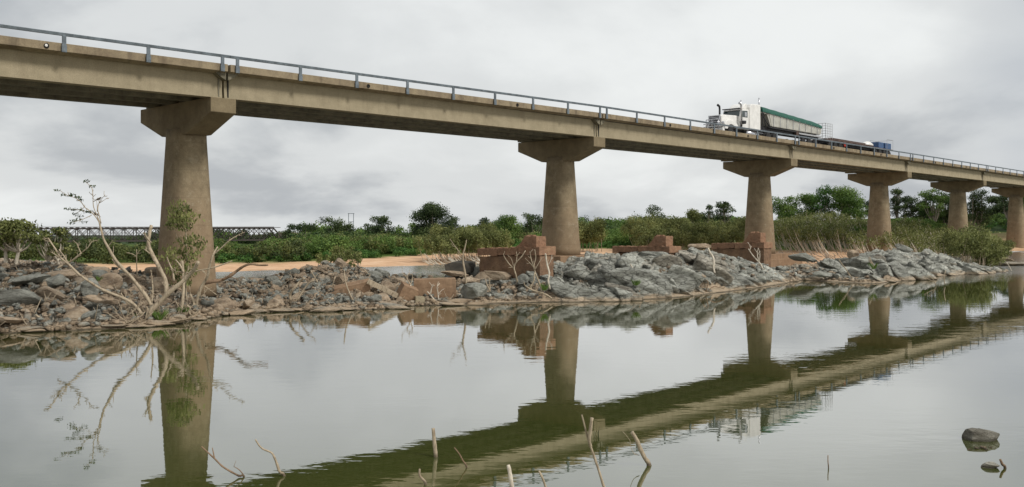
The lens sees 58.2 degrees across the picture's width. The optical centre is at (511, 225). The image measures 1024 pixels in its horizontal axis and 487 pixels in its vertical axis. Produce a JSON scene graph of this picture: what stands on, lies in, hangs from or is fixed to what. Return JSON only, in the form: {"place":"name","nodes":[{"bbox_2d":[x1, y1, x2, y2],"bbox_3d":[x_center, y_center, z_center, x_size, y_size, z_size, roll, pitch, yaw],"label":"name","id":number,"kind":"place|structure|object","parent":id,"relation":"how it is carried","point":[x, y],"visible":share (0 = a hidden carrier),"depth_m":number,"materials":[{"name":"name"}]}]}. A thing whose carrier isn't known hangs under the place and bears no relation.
{"place":"outdoors","nodes":[
{"label":"outdoors","id":0,"kind":"place"},
{"bbox_2d":[0,247,1008,333],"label":"rock terrain","id":1,"kind":"object","parent":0,"point":[917,257],"visible":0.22,"depth_m":53.46,"materials":[{"name":"stone"}]},
{"bbox_2d":[0,317,27,323],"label":"boulder","id":2,"kind":"object","parent":1,"relation":"on","point":[14,320],"visible":0.98,"depth_m":37.30,"materials":[{"name":"stone"}]},
{"bbox_2d":[0,289,44,305],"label":"boulder","id":3,"kind":"object","parent":1,"relation":"on","point":[13,296],"visible":0.99,"depth_m":39.24,"materials":[{"name":"stone"}]},
{"bbox_2d":[0,217,47,263],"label":"tree","id":4,"kind":"object","parent":1,"relation":"on","point":[15,232],"visible":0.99,"depth_m":57.76,"materials":[{"name":"green plant"}]},
{"bbox_2d":[11,274,50,284],"bbox_3d":[-22.599,2.510,43.416,1.858,0.405,0.792,-6,1,-6],"label":"boulder","id":5,"kind":"object","parent":1,"relation":"on","point":[34,278],"visible":0.99,"depth_m":43.17,"materials":[{"name":"stone"}]},
{"bbox_2d":[36,286,64,300],"bbox_3d":[-20.644,3.087,41.263,1.266,0.550,0.894,18,-6,26],"label":"boulder","id":6,"kind":"object","parent":1,"relation":"on","point":[47,290],"visible":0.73,"depth_m":41.04,"materials":[{"name":"stone"}]},
{"bbox_2d":[30,226,74,263],"bbox_3d":[-30.099,1.725,59.885,2.310,3.381,2.244,0,0,37],"label":"tree","id":7,"kind":"object","parent":1,"relation":"on","point":[48,246],"visible":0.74,"depth_m":59.84,"materials":[{"name":"green plant"}]},
{"bbox_2d":[42,274,65,287],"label":"boulder","id":8,"kind":"object","parent":1,"relation":"on","point":[57,280],"visible":0.81,"depth_m":43.12,"materials":[{"name":"stone"}]},
{"bbox_2d":[46,269,75,279],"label":"boulder","id":9,"kind":"object","parent":1,"relation":"on","point":[69,274],"visible":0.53,"depth_m":43.89,"materials":[{"name":"stone"}]},
{"bbox_2d":[0,266,135,325],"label":"driftwood tangle","id":10,"kind":"object","parent":1,"relation":"on","point":[54,297],"visible":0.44,"depth_m":40.31,"materials":[{"name":"brown wood"}]},
{"bbox_2d":[63,305,88,319],"bbox_3d":[-18.480,3.882,39.033,1.185,0.903,1.136,-17,2,-32],"label":"boulder","id":11,"kind":"object","parent":1,"relation":"on","point":[76,313],"visible":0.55,"depth_m":38.62,"materials":[{"name":"stone"}]},
{"bbox_2d":[80,278,99,295],"bbox_3d":[-19.314,2.898,42.361,0.923,1.008,0.986,0,0,0],"label":"boulder","id":12,"kind":"object","parent":1,"relation":"on","point":[87,288],"visible":0.63,"depth_m":41.93,"materials":[{"name":"stone"}]},
{"bbox_2d":[81,309,100,318],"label":"boulder","id":13,"kind":"object","parent":1,"relation":"on","point":[91,314],"visible":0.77,"depth_m":38.63,"materials":[{"name":"stone"}]},
{"bbox_2d":[87,267,110,275],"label":"boulder","id":14,"kind":"object","parent":1,"relation":"on","point":[90,273],"visible":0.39,"depth_m":46.03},
{"bbox_2d":[85,295,119,304],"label":"boulder","id":15,"kind":"object","parent":1,"relation":"on","point":[100,299],"visible":1,"depth_m":40.31,"materials":[{"name":"stone"}]},
{"bbox_2d":[98,272,122,290],"bbox_3d":[-19.489,2.760,44.343,0.959,1.007,1.220,0,0,33],"label":"boulder","id":16,"kind":"object","parent":1,"relation":"on","point":[112,279],"visible":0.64,"depth_m":44.10,"materials":[{"name":"stone"}]},
{"bbox_2d":[43,179,231,316],"bbox_3d":[-16.386,1.159,40.245,8.330,6.420,0.832,0,0,2],"label":"dead tree","id":17,"kind":"object","parent":1,"relation":"on","point":[168,292],"visible":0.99,"depth_m":40.13,"materials":[{"name":"wood"}]},
{"bbox_2d":[106,298,198,323],"bbox_3d":[-15.809,3.872,40.698,2.466,1.259,4.546,0,0,40],"label":"driftwood tangle","id":18,"kind":"object","parent":1,"relation":"on","point":[138,314],"visible":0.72,"depth_m":39.93,"materials":[{"name":"brown wood"}]},
{"bbox_2d":[146,277,168,291],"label":"boulder","id":19,"kind":"object","parent":1,"relation":"on","point":[158,285],"visible":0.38,"depth_m":45.07,"materials":[{"name":"stone"}]},
{"bbox_2d":[152,309,169,319],"bbox_3d":[-15.365,3.836,40.239,0.728,0.549,0.876,0,0,32],"label":"grass tuft","id":20,"kind":"object","parent":1,"relation":"on","point":[160,317],"visible":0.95,"depth_m":40.10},
{"bbox_2d":[158,199,207,303],"bbox_3d":[-15.935,1.353,44.574,2.552,5.375,1.940,0,0,0],"label":"sapling","id":21,"kind":"object","parent":1,"relation":"on","point":[179,219],"visible":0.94,"depth_m":44.52,"materials":[{"name":"plant"}]},
{"bbox_2d":[175,259,190,307],"bbox_3d":[-15.165,2.732,42.449,0.826,2.378,0.499,0,0,36],"label":"dead tree","id":22,"kind":"object","parent":1,"relation":"on","point":[183,289],"visible":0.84,"depth_m":42.43,"materials":[{"name":"brown wood"}]},
{"bbox_2d":[189,232,244,305],"bbox_3d":[-13.812,2.140,42.701,2.594,3.858,0.826,0,0,0],"label":"dead tree","id":23,"kind":"object","parent":1,"relation":"on","point":[198,295],"visible":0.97,"depth_m":42.74,"materials":[{"name":"brown wood"}]},
{"bbox_2d":[214,297,235,309],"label":"boulder","id":24,"kind":"object","parent":1,"relation":"on","point":[227,302],"visible":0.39,"depth_m":45.48,"materials":[{"name":"stone"}]},
{"bbox_2d":[205,263,267,284],"bbox_3d":[-13.314,2.327,44.424,3.128,1.080,0.379,0,0,4],"label":"driftwood log","id":25,"kind":"object","parent":1,"relation":"on","point":[230,275],"visible":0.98,"depth_m":44.37,"materials":[{"name":"wood"}]},
{"bbox_2d":[230,310,255,315],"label":"boulder","id":26,"kind":"object","parent":1,"relation":"on","point":[241,312],"visible":0.9,"depth_m":44.14,"materials":[{"name":"stone"}]},
{"bbox_2d":[267,299,279,308],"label":"boulder","id":27,"kind":"object","parent":1,"relation":"on","point":[273,303],"visible":0.87,"depth_m":46.33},
{"bbox_2d":[288,275,316,303],"bbox_3d":[-10.822,3.414,47.392,1.434,1.716,0.395,0,0,0],"label":"dead branch","id":28,"kind":"object","parent":1,"relation":"on","point":[295,286],"visible":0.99,"depth_m":47.41,"materials":[{"name":"brown wood"}]},
{"bbox_2d":[309,307,342,311],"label":"boulder","id":29,"kind":"object","parent":1,"relation":"on","point":[329,309],"visible":0.69,"depth_m":45.85,"materials":[{"name":"stone"}]},
{"bbox_2d":[187,266,491,313],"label":"rocks","id":30,"kind":"object","parent":1,"relation":"on","point":[300,292],"visible":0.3,"depth_m":49.62,"materials":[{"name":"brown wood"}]},
{"bbox_2d":[335,274,347,284],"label":"boulder","id":31,"kind":"object","parent":1,"relation":"on","point":[339,278],"visible":0.66,"depth_m":52.21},
{"bbox_2d":[334,278,370,293],"bbox_3d":[-8.749,3.438,50.495,1.932,0.590,1.030,-12,10,-8],"label":"masonry block","id":32,"kind":"object","parent":1,"relation":"on","point":[363,286],"depth_m":50.11,"materials":[{"name":"stone"}]},
{"bbox_2d":[379,281,395,293],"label":"boulder","id":33,"kind":"object","parent":1,"relation":"on","point":[389,285],"visible":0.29,"depth_m":52.49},
{"bbox_2d":[376,303,410,308],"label":"boulder","id":34,"kind":"object","parent":1,"relation":"on","point":[392,306],"visible":0.61,"depth_m":47.45,"materials":[{"name":"stone"}]},
{"bbox_2d":[396,281,419,300],"bbox_3d":[-5.734,3.655,50.601,0.985,0.758,0.924,26,3,-20],"label":"masonry block","id":35,"kind":"object","parent":1,"relation":"on","point":[408,291],"depth_m":50.22,"materials":[{"name":"stone"}]},
{"bbox_2d":[413,277,455,297],"bbox_3d":[-4.394,3.533,52.300,2.395,1.092,1.436,-1,0,-6],"label":"masonry block","id":36,"kind":"object","parent":1,"relation":"on","point":[446,284],"depth_m":51.63,"materials":[{"name":"stone"}]},
{"bbox_2d":[0,256,875,332],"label":"rubble stones","id":37,"kind":"object","parent":1,"relation":"on","point":[46,321],"visible":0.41,"depth_m":47.51,"materials":[{"name":"stone"}]},
{"bbox_2d":[367,279,404,299],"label":"fallen beam","id":38,"kind":"structure","parent":37,"relation":"on","point":[382,288],"depth_m":50.04,"materials":[{"name":"brown wood"}]},
{"bbox_2d":[441,271,468,276],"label":"boulder","id":39,"kind":"object","parent":1,"relation":"on","point":[454,273],"visible":0.84,"depth_m":56.73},
{"bbox_2d":[445,260,475,272],"bbox_3d":[-3.237,2.656,58.290,1.297,0.832,2.979,0,0,21],"label":"rock slab","id":40,"kind":"object","parent":39,"relation":"on","point":[458,266],"visible":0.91,"depth_m":57.84,"materials":[{"name":"stone"}]},
{"bbox_2d":[450,239,466,283],"bbox_3d":[-3.083,2.070,53.006,1.001,2.661,0.368,0,0,0],"label":"dead sapling","id":41,"kind":"object","parent":1,"relation":"on","point":[462,258],"visible":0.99,"depth_m":52.90,"materials":[{"name":"brown wood"}]},
{"bbox_2d":[448,298,475,302],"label":"boulder","id":42,"kind":"object","parent":1,"relation":"on","point":[462,300],"visible":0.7,"depth_m":49.85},
{"bbox_2d":[460,282,487,298],"bbox_3d":[-2.016,3.570,50.746,1.292,0.980,2.076,0,0,-17],"label":"boulder","id":43,"kind":"object","parent":1,"relation":"on","point":[472,290],"visible":1,"depth_m":50.01,"materials":[{"name":"stone"}]},
{"bbox_2d":[484,271,511,279],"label":"boulder","id":44,"kind":"object","parent":1,"relation":"on","point":[497,275],"visible":0.91,"depth_m":55.08,"materials":[{"name":"stone"}]},
{"bbox_2d":[477,235,555,278],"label":"ruined pier","id":45,"kind":"structure","parent":1,"relation":"on","point":[495,261],"depth_m":55.53,"materials":[{"name":"brick"}]},
{"bbox_2d":[517,274,529,284],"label":"boulder","id":46,"kind":"object","parent":1,"relation":"on","point":[523,278],"visible":0.98,"depth_m":53.59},
{"bbox_2d":[524,249,551,298],"bbox_3d":[1.458,2.712,51.562,1.622,2.819,0.344,0,0,0],"label":"dead shrub","id":47,"kind":"object","parent":1,"relation":"on","point":[535,274],"visible":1,"depth_m":51.48,"materials":[{"name":"brown wood"}]},
{"bbox_2d":[612,235,680,254],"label":"ruined pier","id":48,"kind":"structure","parent":1,"relation":"on","point":[660,243],"depth_m":65.81,"materials":[{"name":"brick"}]},
{"bbox_2d":[687,243,710,248],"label":"boulder","id":49,"kind":"object","parent":1,"relation":"on","point":[701,246],"visible":0.81,"depth_m":79.54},
{"bbox_2d":[482,250,996,301],"bbox_3d":[21.624,3.932,70.534,60.310,4.439,11.972,0,0,-40],"label":"rock outcrop","id":50,"kind":"object","parent":1,"relation":"on","point":[609,280],"visible":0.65,"depth_m":60.05,"materials":[{"name":"stone"}]},
{"bbox_2d":[813,271,832,276],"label":"boulder","id":51,"kind":"object","parent":50,"relation":"on","point":[821,274],"visible":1,"depth_m":70.67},
{"bbox_2d":[711,232,772,266],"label":"ruined pier","id":52,"kind":"structure","parent":1,"relation":"on","point":[756,240],"depth_m":76.22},
{"bbox_2d":[788,253,816,261],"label":"boulder","id":53,"kind":"object","parent":1,"relation":"on","point":[805,257],"visible":1,"depth_m":78.43,"materials":[{"name":"stone"}]},
{"bbox_2d":[895,243,912,252],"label":"boulder","id":54,"kind":"object","parent":1,"relation":"on","point":[902,248],"visible":0.82,"depth_m":87.57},
{"bbox_2d":[0,234,1023,486],"bbox_3d":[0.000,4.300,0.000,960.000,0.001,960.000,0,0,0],"label":"river water","id":55,"kind":"structure","parent":0,"point":[890,384],"depth_m":23.57,"materials":[{"name":"grey liquid"}]},
{"bbox_2d":[201,446,244,476],"bbox_3d":[-4.923,4.198,15.706,0.722,0.906,0.184,0,0,0],"label":"submerged branch","id":56,"kind":"object","parent":55,"relation":"in","point":[222,466],"visible":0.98,"depth_m":15.67,"materials":[{"name":"wood"}]},
{"bbox_2d":[255,439,285,475],"bbox_3d":[-4.145,4.155,15.771,0.523,0.992,0.110,0,0,-5],"label":"submerged branch","id":57,"kind":"object","parent":55,"relation":"in","point":[277,465],"visible":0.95,"depth_m":15.76,"materials":[{"name":"brown wood"}]},
{"bbox_2d":[431,428,437,456],"bbox_3d":[-1.441,4.211,17.125,0.142,0.879,0.083,0,0,30],"label":"submerged branch","id":58,"kind":"object","parent":55,"relation":"in","point":[435,452],"visible":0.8,"depth_m":17.10,"materials":[{"name":"brown wood"}]},
{"bbox_2d":[507,465,513,486],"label":"submerged branch","id":59,"kind":"object","parent":55,"relation":"in","point":[510,477],"visible":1,"depth_m":14.58,"materials":[{"name":"white wood"}]},
{"bbox_2d":[581,415,604,486],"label":"submerged branch","id":60,"kind":"object","parent":55,"relation":"in","point":[588,434],"visible":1,"depth_m":14.59,"materials":[{"name":"brown wood"}]},
{"bbox_2d":[623,431,651,465],"bbox_3d":[2.246,4.159,16.453,0.530,0.985,0.096,0,0,-10],"label":"submerged branch","id":61,"kind":"object","parent":55,"relation":"in","point":[642,453],"visible":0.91,"depth_m":16.43,"materials":[{"name":"brown wood"}]},
{"bbox_2d":[962,428,999,441],"bbox_3d":[9.439,4.271,18.537,0.706,0.477,0.524,-7,16,-17],"label":"boulder","id":62,"kind":"object","parent":55,"relation":"in","point":[976,435],"visible":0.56,"depth_m":18.33,"materials":[{"name":"stone"}]},
{"bbox_2d":[981,462,999,468],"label":"boulder","id":63,"kind":"object","parent":55,"relation":"in","point":[991,465],"visible":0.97,"depth_m":16.30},
{"bbox_2d":[0,0,1023,234],"label":"sky","id":64,"kind":"structure","parent":0,"point":[935,78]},
{"bbox_2d":[22,218,1023,271],"bbox_3d":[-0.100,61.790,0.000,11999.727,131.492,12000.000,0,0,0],"label":"ground","id":65,"kind":"structure","parent":0,"point":[386,259],"depth_m":104.47,"materials":[{"name":"sand"}]},
{"bbox_2d":[0,237,314,263],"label":"dark shrubs","id":66,"kind":"object","parent":65,"relation":"on","point":[96,249],"visible":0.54,"depth_m":99.78,"materials":[{"name":"green plant"}]},
{"bbox_2d":[23,227,297,242],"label":"truss bridge","id":67,"kind":"structure","parent":65,"relation":"on","point":[133,239],"depth_m":153.90,"materials":[{"name":"metal"}]},
{"bbox_2d":[285,222,318,235],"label":"tree","id":68,"kind":"object","parent":65,"relation":"on","point":[304,227],"visible":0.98,"depth_m":149.45,"materials":[{"name":"green plant"}]},
{"bbox_2d":[320,216,349,234],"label":"tree","id":69,"kind":"object","parent":65,"relation":"on","point":[336,225],"visible":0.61,"depth_m":149.62,"materials":[{"name":"green plant"}]},
{"bbox_2d":[315,244,362,266],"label":"bush","id":70,"kind":"object","parent":65,"relation":"on","point":[336,253],"visible":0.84,"depth_m":92.99,"materials":[{"name":"green plant"}]},
{"bbox_2d":[112,229,597,255],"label":"olive shrubs","id":71,"kind":"object","parent":65,"relation":"on","point":[397,244],"visible":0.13,"depth_m":118.71,"materials":[{"name":"green plant"}]},
{"bbox_2d":[22,211,707,243],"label":"woodland ridge","id":72,"kind":"structure","parent":65,"relation":"on","point":[276,234],"depth_m":178.29,"materials":[{"name":"green plant"}]},
{"bbox_2d":[363,215,395,234],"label":"tree","id":73,"kind":"object","parent":65,"relation":"on","point":[382,223],"visible":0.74,"depth_m":144.68,"materials":[{"name":"green plant"}]},
{"bbox_2d":[20,215,774,246],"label":"woodland","id":74,"kind":"object","parent":65,"relation":"on","point":[352,233],"visible":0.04,"depth_m":142.15,"materials":[{"name":"green plant"}]},
{"bbox_2d":[213,214,738,243],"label":"woodland crowns","id":75,"kind":"object","parent":74,"relation":"attached to","point":[609,222],"visible":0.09,"depth_m":175.68,"materials":[{"name":"green plant"}]},
{"bbox_2d":[213,227,636,257],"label":"bank shrubs","id":76,"kind":"object","parent":65,"relation":"on","point":[318,244],"visible":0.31,"depth_m":116.72,"materials":[{"name":"green plant"}]},
{"bbox_2d":[215,239,636,263],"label":"bank undergrowth","id":77,"kind":"object","parent":65,"relation":"on","point":[371,253],"visible":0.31,"depth_m":110.50,"materials":[{"name":"green plant"}]},
{"bbox_2d":[408,201,456,236],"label":"tree","id":78,"kind":"object","parent":65,"relation":"on","point":[431,212],"visible":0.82,"depth_m":139.24,"materials":[{"name":"green plant"}]},
{"bbox_2d":[421,251,489,264],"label":"driftwood tangle","id":79,"kind":"object","parent":65,"relation":"on","point":[444,260],"visible":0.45,"depth_m":102.16,"materials":[{"name":"white wood"}]},
{"bbox_2d":[412,220,514,262],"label":"bush","id":80,"kind":"object","parent":65,"relation":"on","point":[483,235],"visible":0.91,"depth_m":106.28,"materials":[{"name":"green plant"}]},
{"bbox_2d":[487,214,522,236],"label":"tree","id":81,"kind":"object","parent":65,"relation":"on","point":[509,222],"visible":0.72,"depth_m":141.06,"materials":[{"name":"green plant"}]},
{"bbox_2d":[0,24,1023,296],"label":"road bridge","id":82,"kind":"structure","parent":65,"relation":"on","point":[190,106],"depth_m":56.74,"materials":[{"name":"concrete"}]},
{"bbox_2d":[703,98,775,137],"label":"truck","id":83,"kind":"object","parent":82,"relation":"on","point":[740,114],"visible":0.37,"depth_m":86.52,"materials":[{"name":"white paint"}]},
{"bbox_2d":[756,107,821,143],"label":"tipper trailer","id":84,"kind":"object","parent":82,"relation":"on","point":[774,121],"visible":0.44,"depth_m":92.95,"materials":[{"name":"metal"}]},
{"bbox_2d":[811,123,892,153],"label":"flatbed trailer","id":85,"kind":"object","parent":82,"relation":"on","point":[848,146],"visible":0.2,"depth_m":103.50,"materials":[{"name":"metal"}]},
{"bbox_2d":[813,138,872,146],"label":"pipe bundle","id":86,"kind":"object","parent":85,"relation":"on","point":[847,141],"visible":0.43,"depth_m":103.79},
{"bbox_2d":[520,212,542,234],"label":"tree","id":87,"kind":"object","parent":65,"relation":"on","point":[530,218],"visible":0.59,"depth_m":145.41,"materials":[{"name":"green plant"}]},
{"bbox_2d":[578,217,608,251],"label":"bush","id":88,"kind":"object","parent":65,"relation":"on","point":[595,231],"visible":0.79,"depth_m":123.43,"materials":[{"name":"green plant"}]},
{"bbox_2d":[645,204,665,218],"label":"tree","id":89,"kind":"object","parent":65,"relation":"on","point":[654,209],"visible":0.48,"depth_m":145.26,"materials":[{"name":"green plant"}]},
{"bbox_2d":[619,211,745,250],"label":"scrub thicket","id":90,"kind":"object","parent":65,"relation":"on","point":[684,232],"visible":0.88,"depth_m":109.67,"materials":[{"name":"green plant"}]},
{"bbox_2d":[684,208,702,224],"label":"tree","id":91,"kind":"object","parent":65,"relation":"on","point":[692,215],"visible":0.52,"depth_m":144.67,"materials":[{"name":"green plant"}]},
{"bbox_2d":[699,204,714,222],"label":"tree","id":92,"kind":"object","parent":65,"relation":"on","point":[709,208],"visible":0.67,"depth_m":145.88,"materials":[{"name":"green plant"}]},
{"bbox_2d":[713,201,736,224],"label":"tree","id":93,"kind":"object","parent":65,"relation":"on","point":[724,207],"visible":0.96,"depth_m":145.56,"materials":[{"name":"green plant"}]},
{"bbox_2d":[772,195,800,220],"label":"tree","id":94,"kind":"object","parent":65,"relation":"on","point":[784,209],"visible":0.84,"depth_m":167.34,"materials":[{"name":"green plant"}]},
{"bbox_2d":[792,193,822,217],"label":"tree","id":95,"kind":"object","parent":65,"relation":"on","point":[805,199],"visible":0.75,"depth_m":167.21,"materials":[{"name":"green plant"}]},
{"bbox_2d":[776,245,847,263],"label":"driftwood tangle","id":96,"kind":"object","parent":65,"relation":"on","point":[826,255],"visible":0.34,"depth_m":108.63,"materials":[{"name":"beige plant"}]},
{"bbox_2d":[809,184,841,216],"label":"tree","id":97,"kind":"object","parent":65,"relation":"on","point":[826,201],"visible":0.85,"depth_m":164.74,"materials":[{"name":"green plant"}]},
{"bbox_2d":[773,210,883,253],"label":"scrub thicket","id":98,"kind":"object","parent":65,"relation":"on","point":[800,229],"visible":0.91,"depth_m":122.15,"materials":[{"name":"green plant"}]},
{"bbox_2d":[827,185,865,220],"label":"tree","id":99,"kind":"object","parent":65,"relation":"on","point":[850,204],"visible":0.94,"depth_m":162.23,"materials":[{"name":"green plant"}]},
{"bbox_2d":[774,213,1006,244],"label":"bank top shrubs","id":100,"kind":"object","parent":65,"relation":"on","point":[998,217],"visible":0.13,"depth_m":160.53,"materials":[{"name":"green plant"}]},
{"bbox_2d":[889,187,903,218],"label":"tree","id":101,"kind":"object","parent":65,"relation":"on","point":[894,200],"visible":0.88,"depth_m":171.84,"materials":[{"name":"green plant"}]},
{"bbox_2d":[894,195,919,218],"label":"tree","id":102,"kind":"object","parent":65,"relation":"on","point":[905,200],"visible":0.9,"depth_m":169.45,"materials":[{"name":"green plant"}]},
{"bbox_2d":[853,215,972,258],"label":"scrub thicket","id":103,"kind":"object","parent":65,"relation":"on","point":[915,239],"visible":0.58,"depth_m":124.40,"materials":[{"name":"green plant"}]},
{"bbox_2d":[908,201,930,218],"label":"tree","id":104,"kind":"object","parent":65,"relation":"on","point":[915,208],"visible":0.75,"depth_m":167.48,"materials":[{"name":"green plant"}]},
{"bbox_2d":[916,188,949,220],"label":"tree","id":105,"kind":"object","parent":65,"relation":"on","point":[938,199],"visible":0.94,"depth_m":165.56,"materials":[{"name":"green plant"}]},
{"bbox_2d":[936,192,949,224],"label":"tree","id":106,"kind":"object","parent":65,"relation":"on","point":[944,219],"visible":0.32,"depth_m":167.55,"materials":[{"name":"green plant"}]},
{"bbox_2d":[935,221,1007,267],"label":"bush","id":107,"kind":"object","parent":65,"relation":"on","point":[968,242],"visible":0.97,"depth_m":93.43,"materials":[{"name":"green plant"}]},
{"bbox_2d":[966,188,994,230],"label":"tree","id":108,"kind":"object","parent":65,"relation":"on","point":[977,213],"visible":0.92,"depth_m":175.54,"materials":[{"name":"green plant"}]},
{"bbox_2d":[966,232,1016,257],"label":"bush","id":109,"kind":"object","parent":65,"relation":"on","point":[1007,243],"visible":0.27,"depth_m":116.39,"materials":[{"name":"green plant"}]},
{"bbox_2d":[983,195,1007,215],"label":"tree","id":110,"kind":"object","parent":65,"relation":"on","point":[995,210],"visible":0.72,"depth_m":213.92,"materials":[{"name":"green plant"}]},
{"bbox_2d":[996,196,1008,218],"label":"tree","id":111,"kind":"object","parent":65,"relation":"on","point":[1004,203],"visible":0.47,"depth_m":204.90,"materials":[{"name":"green plant"}]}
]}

